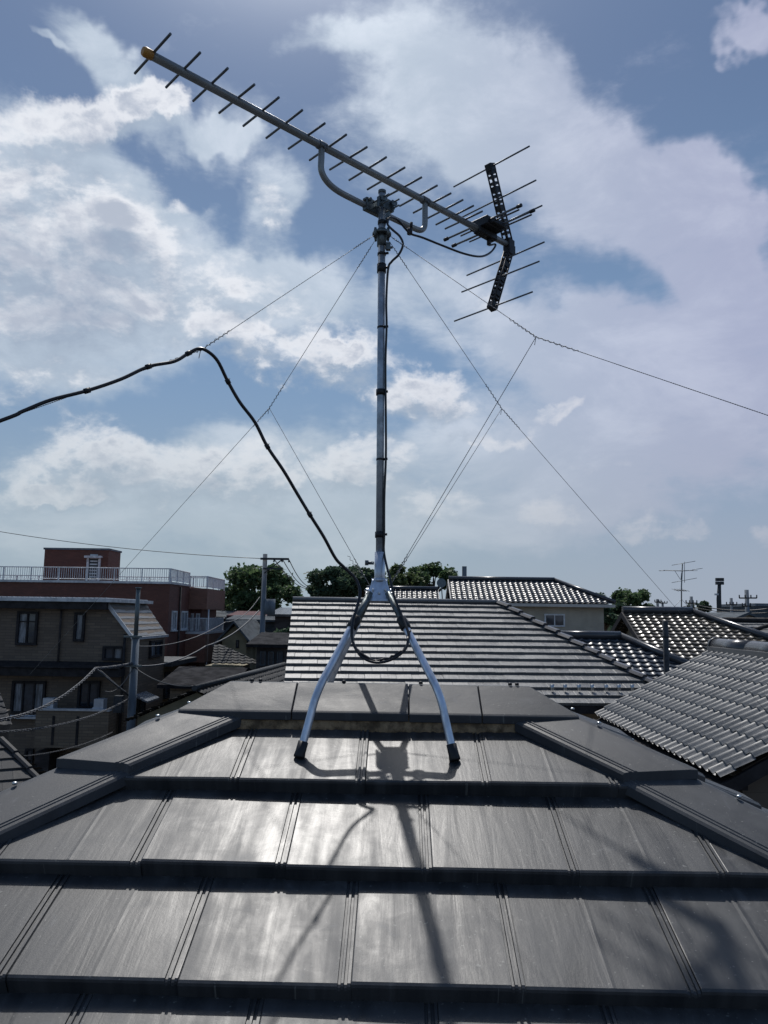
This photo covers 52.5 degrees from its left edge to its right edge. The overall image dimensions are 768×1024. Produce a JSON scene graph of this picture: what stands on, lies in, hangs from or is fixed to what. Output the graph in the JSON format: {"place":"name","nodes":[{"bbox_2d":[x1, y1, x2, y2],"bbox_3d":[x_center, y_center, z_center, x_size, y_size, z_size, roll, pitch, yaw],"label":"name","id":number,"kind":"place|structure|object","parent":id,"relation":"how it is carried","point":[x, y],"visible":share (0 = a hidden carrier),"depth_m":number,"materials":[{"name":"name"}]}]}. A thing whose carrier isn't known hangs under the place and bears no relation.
{"place":"outdoors","nodes":[
{"label":"outdoors","id":0,"kind":"place"},
{"bbox_2d":[0,693,11,739],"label":"house roof","id":1,"kind":"structure","parent":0,"point":[4,725],"depth_m":18.69,"materials":[{"name":"tile"}]},
{"bbox_2d":[0,596,168,771],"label":"tan brick house","id":2,"kind":"structure","parent":0,"point":[34,631],"depth_m":31.59,"materials":[{"name":"brick"}]},
{"bbox_2d":[15,611,38,644],"bbox_3d":[-14.608,4.760,31.875,0.866,1.369,0.170,1,-8,1],"label":"window","id":3,"kind":"structure","parent":2,"relation":"in","point":[27,622],"depth_m":31.85,"materials":[{"name":"black glass"}]},
{"bbox_2d":[10,681,46,713],"bbox_3d":[-14.393,7.505,31.509,1.372,1.297,0.170,1,-8,1],"label":"window","id":4,"kind":"structure","parent":2,"relation":"in","point":[26,696],"depth_m":31.50,"materials":[{"name":"black glass"}]},
{"bbox_2d":[24,748,33,762],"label":"window","id":5,"kind":"structure","parent":2,"relation":"in","point":[28,751],"depth_m":31.18,"materials":[{"name":"black glass"}]},
{"bbox_2d":[72,612,85,641],"bbox_3d":[-12.456,4.704,31.845,0.442,1.182,0.170,1,-8,1],"label":"window","id":6,"kind":"structure","parent":2,"relation":"in","point":[79,628],"depth_m":31.81,"materials":[{"name":"black glass"}]},
{"bbox_2d":[76,681,100,707],"bbox_3d":[-11.935,7.394,31.481,0.884,1.094,0.170,1,-8,1],"label":"window","id":7,"kind":"structure","parent":2,"relation":"in","point":[88,691],"depth_m":31.46,"materials":[{"name":"black glass"}]},
{"bbox_2d":[102,646,122,660],"bbox_3d":[-11.008,5.753,31.681,0.884,0.575,0.170,1,-8,1],"label":"window","id":8,"kind":"structure","parent":2,"relation":"in","point":[109,653],"depth_m":31.63,"materials":[{"name":"black glass"}]},
{"bbox_2d":[136,698,145,713],"bbox_3d":[-10.302,8.157,32.772,0.110,0.851,1.418,1,-8,1],"label":"window","id":9,"kind":"structure","parent":2,"relation":"in","point":[140,705],"depth_m":32.80,"materials":[{"name":"black glass"}]},
{"bbox_2d":[148,639,162,657],"bbox_3d":[-10.220,6.105,34.794,0.150,0.769,1.715,1,-8,1],"label":"window","id":10,"kind":"structure","parent":2,"relation":"in","point":[157,651],"depth_m":34.75,"materials":[{"name":"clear glass"}]},
{"bbox_2d":[0,548,224,666],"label":"apartment building","id":11,"kind":"structure","parent":0,"point":[181,611],"depth_m":48.67,"materials":[{"name":"red brick"}]},
{"bbox_2d":[84,554,102,580],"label":"door","id":12,"kind":"structure","parent":11,"relation":"in","point":[93,560],"depth_m":50.22,"materials":[{"name":"white paint"}]},
{"bbox_2d":[170,611,177,631],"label":"window","id":13,"kind":"structure","parent":11,"relation":"in","point":[174,613],"depth_m":46.81,"materials":[{"name":"grey glass"}]},
{"bbox_2d":[180,611,187,630],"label":"window","id":14,"kind":"structure","parent":11,"relation":"in","point":[184,614],"depth_m":49.00,"materials":[{"name":"grey glass"}]},
{"bbox_2d":[190,613,193,630],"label":"window","id":15,"kind":"structure","parent":11,"relation":"in","point":[192,614],"depth_m":50.78,"materials":[{"name":"grey glass"}]},
{"bbox_2d":[196,613,199,630],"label":"window","id":16,"kind":"structure","parent":11,"relation":"in","point":[197,614],"depth_m":50.78,"materials":[{"name":"grey glass"}]},
{"bbox_2d":[162,656,196,701],"bbox_3d":[-11.854,10.167,38.121,3.950,5.866,4.603,1,-8,1],"label":"brick annex","id":17,"kind":"object","parent":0,"point":[169,668],"visible":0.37,"depth_m":37.32,"materials":[{"name":"brick"}]},
{"bbox_2d":[163,671,170,698],"bbox_3d":[-10.279,8.205,36.911,0.200,1.208,0.957,1,-8,1],"label":"window","id":18,"kind":"structure","parent":17,"relation":"in","point":[166,691],"depth_m":36.74,"materials":[{"name":"black glass"}]},
{"bbox_2d":[0,0,767,612],"label":"sky","id":19,"kind":"structure","parent":0,"point":[142,223],"materials":[{"name":"blue"}]},
{"bbox_2d":[365,585,439,598],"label":"wave roofed house","id":20,"kind":"structure","parent":0,"point":[428,592],"depth_m":46.38,"materials":[{"name":"tile"}]},
{"bbox_2d":[437,578,445,598],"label":"satellite dish","id":21,"kind":"object","parent":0,"point":[441,582],"visible":0.94,"depth_m":43.26,"materials":[{"name":"metal"}]},
{"bbox_2d":[445,566,615,630],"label":"cream house","id":22,"kind":"structure","parent":0,"point":[571,607],"depth_m":42.61,"materials":[{"name":"tile"}]},
{"bbox_2d":[544,614,564,626],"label":"window","id":23,"kind":"structure","parent":22,"relation":"in","point":[553,620],"depth_m":42.20,"materials":[{"name":"grey glass"}]},
{"bbox_2d":[594,637,767,808],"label":"wave tiled house","id":24,"kind":"structure","parent":0,"point":[705,713],"depth_m":11.39,"materials":[{"name":"grey tile"}]},
{"bbox_2d":[753,624,767,632],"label":"hip end house","id":25,"kind":"structure","parent":0,"point":[763,628],"depth_m":31.05,"materials":[{"name":"grey tile"}]},
{"label":"ground","id":26,"kind":"structure","parent":0,"visible":0},
{"bbox_2d":[0,736,45,791],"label":"dark flat roof house","id":27,"kind":"structure","parent":26,"relation":"on","point":[17,766],"depth_m":12.66,"materials":[{"name":"tile"}]},
{"bbox_2d":[100,587,141,730],"bbox_3d":[-9.027,7.054,26.244,1.457,9.015,0.474,3,-8,-17],"label":"utility pole","id":28,"kind":"object","parent":26,"relation":"on","point":[132,693],"visible":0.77,"depth_m":26.51,"materials":[{"name":"concrete"}]},
{"bbox_2d":[0,699,128,732],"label":"overhead cable","id":29,"kind":"object","parent":28,"relation":"attached to","point":[44,727],"visible":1,"depth_m":20.41,"materials":[{"name":"grey plastic"}]},
{"bbox_2d":[23,732,112,755],"bbox_3d":[-9.196,6.789,22.869,0.044,0.445,6.814,1,-8,1],"label":"overhead cable","id":30,"kind":"object","parent":28,"relation":"attached to","point":[66,748],"visible":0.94,"depth_m":22.46,"materials":[{"name":"grey plastic"}]},
{"bbox_2d":[97,669,125,692],"bbox_3d":[-8.934,5.560,25.550,0.054,0.921,1.853,-1,-8,11],"label":"overhead cable","id":31,"kind":"object","parent":28,"relation":"attached to","point":[111,681],"visible":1,"depth_m":25.50,"materials":[{"name":"grey plastic"}]},
{"bbox_2d":[94,662,132,669],"bbox_3d":[-8.884,5.075,25.614,0.116,0.168,1.948,-2,-8,19],"label":"overhead cable","id":32,"kind":"object","parent":28,"relation":"attached to","point":[115,666],"visible":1,"depth_m":25.58,"materials":[{"name":"grey plastic"}]},
{"bbox_2d":[0,668,96,721],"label":"overhead cable","id":33,"kind":"object","parent":32,"relation":"attached to","point":[43,706],"visible":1,"depth_m":19.69,"materials":[{"name":"grey plastic"}]},
{"bbox_2d":[105,667,133,691],"bbox_3d":[-8.857,5.595,26.103,0.027,0.837,1.109,-5,-9,35],"label":"overhead cable","id":34,"kind":"object","parent":28,"relation":"attached to","point":[122,683],"visible":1,"depth_m":26.17,"materials":[{"name":"grey plastic"}]},
{"bbox_2d":[134,667,191,686],"bbox_3d":[-5.800,5.101,23.247,0.574,0.439,8.630,6,-9,-35],"label":"overhead cable","id":35,"kind":"object","parent":28,"relation":"attached to","point":[160,681],"visible":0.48,"depth_m":25.14,"materials":[{"name":"grey plastic"}]},
{"bbox_2d":[139,597,259,646],"bbox_3d":[-6.880,4.359,31.986,0.877,2.015,10.782,-1,-8,14],"label":"overhead cable","id":36,"kind":"object","parent":28,"relation":"attached to","point":[201,634],"visible":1,"depth_m":30.19,"materials":[{"name":"grey plastic"}]},
{"bbox_2d":[142,610,259,666],"bbox_3d":[-6.807,5.005,31.873,1.108,2.076,10.798,-1,-8,14],"label":"overhead cable","id":37,"kind":"object","parent":28,"relation":"attached to","point":[201,648],"visible":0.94,"depth_m":29.38,"materials":[{"name":"grey plastic"}]},
{"bbox_2d":[123,662,285,725],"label":"tiled house","id":38,"kind":"structure","parent":26,"relation":"on","point":[274,673],"depth_m":20.02,"materials":[{"name":"tile"}]},
{"bbox_2d":[216,602,235,610],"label":"broadleaf tree","id":39,"kind":"object","parent":26,"relation":"on","point":[226,608],"visible":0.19,"depth_m":74.46,"materials":[{"name":"green plant"}]},
{"bbox_2d":[216,611,235,629],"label":"grey roofed house","id":40,"kind":"structure","parent":26,"relation":"on","point":[221,614],"depth_m":55.68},
{"bbox_2d":[226,611,259,616],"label":"red roofed house","id":41,"kind":"structure","parent":26,"relation":"on","point":[242,613],"depth_m":50.82,"materials":[{"name":"grey"}]},
{"bbox_2d":[226,615,274,631],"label":"slate sided house","id":42,"kind":"structure","parent":26,"relation":"on","point":[269,623],"depth_m":43.68,"materials":[{"name":"grey"}]},
{"bbox_2d":[220,562,303,610],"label":"broadleaf tree","id":43,"kind":"object","parent":26,"relation":"on","point":[240,595],"visible":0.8,"depth_m":59.94,"materials":[{"name":"green plant"}]},
{"bbox_2d":[246,632,288,668],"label":"dark porch house","id":44,"kind":"structure","parent":26,"relation":"on","point":[272,648],"depth_m":29.61,"materials":[{"name":"grey"}]},
{"bbox_2d":[260,651,265,665],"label":"window","id":45,"kind":"structure","parent":44,"relation":"in","point":[262,653],"depth_m":29.58,"materials":[{"name":"grey glass"}]},
{"bbox_2d":[268,651,273,665],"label":"window","id":46,"kind":"structure","parent":44,"relation":"in","point":[270,653],"depth_m":29.57,"materials":[{"name":"grey"}]},
{"bbox_2d":[277,651,282,663],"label":"window","id":47,"kind":"structure","parent":44,"relation":"in","point":[279,653],"depth_m":29.57,"materials":[{"name":"grey"}]},
{"bbox_2d":[274,626,289,632],"bbox_3d":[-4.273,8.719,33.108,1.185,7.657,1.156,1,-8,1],"label":"garden shrub","id":48,"kind":"object","parent":26,"relation":"on","point":[285,630],"visible":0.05,"depth_m":33.42,"materials":[{"name":"green plant"}]},
{"bbox_2d":[303,565,363,596],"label":"broadleaf tree","id":49,"kind":"object","parent":26,"relation":"on","point":[341,586],"visible":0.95,"depth_m":68.25,"materials":[{"name":"green plant"}]},
{"bbox_2d":[341,564,386,597],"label":"broadleaf tree","id":50,"kind":"object","parent":26,"relation":"on","point":[367,572],"visible":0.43,"depth_m":70.09,"materials":[{"name":"green plant"}]},
{"bbox_2d":[0,678,767,1023],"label":"hip roofed house","id":51,"kind":"structure","parent":26,"relation":"on","point":[220,854],"depth_m":1.64,"materials":[{"name":"grey metal"}]},
{"bbox_2d":[294,552,459,761],"bbox_3d":[-0.010,0.396,2.293,0.427,0.557,0.564,1,-8,1],"label":"roof stand","id":52,"kind":"object","parent":51,"relation":"on","point":[378,590],"visible":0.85,"depth_m":2.13,"materials":[{"name":"metal"}]},
{"bbox_2d":[0,216,496,663],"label":"antenna cable","id":53,"kind":"object","parent":52,"relation":"attached to","point":[408,230],"visible":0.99,"depth_m":2.17,"materials":[{"name":"black plastic"}]},
{"bbox_2d":[372,189,392,551],"bbox_3d":[-0.011,-0.390,2.397,0.066,1.279,0.060,1,-8,1],"label":"antenna mast","id":54,"kind":"object","parent":52,"relation":"on","point":[381,234],"visible":0.98,"depth_m":2.40,"materials":[{"name":"metal"}]},
{"bbox_2d":[27,235,373,576],"bbox_3d":[-1.866,0.342,0.795,4.677,2.880,0.042,7,-10,-39],"label":"guy wire","id":55,"kind":"object","parent":54,"relation":"attached to","point":[244,321],"visible":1,"depth_m":2.17,"materials":[{"name":"grey metal"}]},
{"bbox_2d":[30,241,374,673],"bbox_3d":[-1.259,0.121,3.877,0.100,1.620,3.884,7,-9,-37],"label":"guy wire","id":56,"kind":"object","parent":54,"relation":"attached to","point":[243,436],"visible":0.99,"depth_m":2.71,"materials":[{"name":"grey metal"}]},
{"bbox_2d":[134,32,544,321],"bbox_3d":[-0.021,-1.101,2.457,0.390,0.581,1.527,-6,-10,42],"label":"tv antenna","id":57,"kind":"object","parent":54,"relation":"attached to","point":[488,228],"visible":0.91,"depth_m":2.54,"materials":[{"name":"grey metal"}]},
{"bbox_2d":[389,241,765,710],"bbox_3d":[1.361,0.285,3.808,0.088,1.891,3.998,-6,-10,41],"label":"guy wire","id":58,"kind":"object","parent":54,"relation":"attached to","point":[535,447],"visible":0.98,"depth_m":2.71,"materials":[{"name":"grey metal"}]},
{"bbox_2d":[389,235,767,584],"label":"guy wire","id":59,"kind":"object","parent":54,"relation":"attached to","point":[516,370],"visible":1,"depth_m":2.07,"materials":[{"name":"grey metal"}]},
{"bbox_2d":[386,562,424,585],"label":"broadleaf tree","id":60,"kind":"object","parent":26,"relation":"on","point":[409,579],"visible":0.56,"depth_m":65.03,"materials":[{"name":"green plant"}]},
{"bbox_2d":[407,561,458,591],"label":"broadleaf tree","id":61,"kind":"object","parent":26,"relation":"on","point":[428,572],"visible":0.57,"depth_m":73.65,"materials":[{"name":"green plant"}]},
{"bbox_2d":[284,596,652,719],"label":"flat tiled house","id":62,"kind":"structure","parent":26,"relation":"on","point":[477,642],"depth_m":16.88,"materials":[{"name":"grey tile"}]},
{"bbox_2d":[596,592,627,630],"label":"broadleaf tree","id":63,"kind":"object","parent":26,"relation":"on","point":[611,615],"visible":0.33,"depth_m":56.61,"materials":[{"name":"green plant"}]},
{"bbox_2d":[561,630,688,678],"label":"bluish tiled house","id":64,"kind":"structure","parent":26,"relation":"on","point":[635,654],"depth_m":22.31,"materials":[{"name":"tile"}]},
{"bbox_2d":[610,587,653,605],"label":"broadleaf tree","id":65,"kind":"object","parent":26,"relation":"on","point":[636,598],"visible":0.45,"depth_m":58.25,"materials":[{"name":"green plant"}]},
{"bbox_2d":[662,621,669,675],"bbox_3d":[6.984,6.757,18.961,0.155,8.147,0.155,1,-8,1],"label":"service pole","id":66,"kind":"object","parent":26,"relation":"on","point":[665,635],"visible":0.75,"depth_m":19.36,"materials":[{"name":"metal"}]},
{"bbox_2d":[611,606,767,662],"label":"brown tiled house","id":67,"kind":"structure","parent":26,"relation":"on","point":[644,624],"depth_m":25.49,"materials":[{"name":"tile"}]},
{"bbox_2d":[659,561,702,606],"bbox_3d":[10.594,2.820,27.689,1.531,2.174,0.644,1,-8,1],"label":"rooftop antenna","id":68,"kind":"object","parent":67,"relation":"on","point":[682,570],"visible":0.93,"depth_m":27.73,"materials":[{"name":"metal"}]},
{"bbox_2d":[685,596,696,606],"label":"utility pole","id":69,"kind":"object","parent":26,"relation":"on","point":[691,602],"visible":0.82,"depth_m":78.78,"materials":[{"name":"concrete"}]},
{"bbox_2d":[694,604,767,610],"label":"overhead cable","id":70,"kind":"object","parent":69,"relation":"attached to","point":[729,610],"visible":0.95,"depth_m":76.43,"materials":[{"name":"grey plastic"}]},
{"bbox_2d":[694,607,767,613],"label":"overhead cable","id":71,"kind":"object","parent":69,"relation":"attached to","point":[720,611],"visible":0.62,"depth_m":77.31,"materials":[{"name":"grey plastic"}]},
{"bbox_2d":[687,600,711,611],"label":"broadleaf tree","id":72,"kind":"object","parent":26,"relation":"on","point":[704,603],"visible":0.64,"depth_m":93.40,"materials":[{"name":"green plant"}]},
{"bbox_2d":[714,578,723,611],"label":"floodlight mast","id":73,"kind":"object","parent":26,"relation":"on","point":[718,598],"visible":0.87,"depth_m":88.75,"materials":[{"name":"metal"}]},
{"bbox_2d":[726,598,736,611],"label":"utility pole","id":74,"kind":"object","parent":26,"relation":"on","point":[731,603],"visible":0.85,"depth_m":83.62,"materials":[{"name":"concrete"}]},
{"bbox_2d":[709,612,762,617],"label":"dim gabled house","id":75,"kind":"structure","parent":26,"relation":"on","point":[736,614],"depth_m":39.25,"materials":[{"name":"grey tile"}]},
{"bbox_2d":[722,603,767,617],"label":"grey block","id":76,"kind":"structure","parent":26,"relation":"on","point":[754,606],"depth_m":108.72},
{"bbox_2d":[722,617,767,627],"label":"ridged grey house","id":77,"kind":"structure","parent":26,"relation":"on","point":[752,622],"depth_m":37.24,"materials":[{"name":"tile"}]},
{"bbox_2d":[739,590,756,611],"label":"utility pole","id":78,"kind":"object","parent":26,"relation":"on","point":[746,605],"visible":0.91,"depth_m":73.79,"materials":[{"name":"concrete"}]},
{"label":"road","id":79,"kind":"structure","parent":0,"visible":0},
{"bbox_2d":[157,666,251,698],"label":"sloping eave house","id":80,"kind":"structure","parent":79,"relation":"on","point":[185,676],"depth_m":27.44,"materials":[{"name":"grey tile"}]},
{"bbox_2d":[205,644,255,667],"bbox_3d":[-6.007,8.878,31.562,2.378,6.871,1.715,1,-8,1],"label":"tiled lean to","id":81,"kind":"object","parent":79,"relation":"on","point":[223,656],"visible":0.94,"depth_m":31.55,"materials":[{"name":"tile"}]},
{"bbox_2d":[213,620,265,669],"bbox_3d":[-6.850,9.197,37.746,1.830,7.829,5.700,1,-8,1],"label":"yellow gable house","id":82,"kind":"structure","parent":79,"relation":"on","point":[240,639],"depth_m":35.70,"materials":[{"name":"paint"}]},
{"bbox_2d":[259,554,289,633],"bbox_3d":[-5.391,7.535,37.341,1.454,11.060,0.515,1,-8,1],"label":"utility pole","id":83,"kind":"object","parent":79,"relation":"on","point":[267,606],"visible":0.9,"depth_m":37.78,"materials":[{"name":"concrete"}]},
{"bbox_2d":[0,531,259,558],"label":"overhead cable","id":84,"kind":"object","parent":83,"relation":"attached to","point":[133,549],"visible":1,"depth_m":39.14,"materials":[{"name":"grey plastic"}]},
{"bbox_2d":[275,560,306,588],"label":"overhead cable","id":85,"kind":"object","parent":83,"relation":"attached to","point":[288,577],"visible":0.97,"depth_m":43.27,"materials":[{"name":"grey plastic"}]},
{"bbox_2d":[283,560,307,587],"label":"overhead cable","id":86,"kind":"object","parent":83,"relation":"attached to","point":[292,575],"visible":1,"depth_m":42.11,"materials":[{"name":"grey plastic"}]},
{"bbox_2d":[267,607,291,630],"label":"dark sided house","id":87,"kind":"structure","parent":79,"relation":"on","point":[282,615],"depth_m":39.71,"materials":[{"name":"grey"}]}
]}

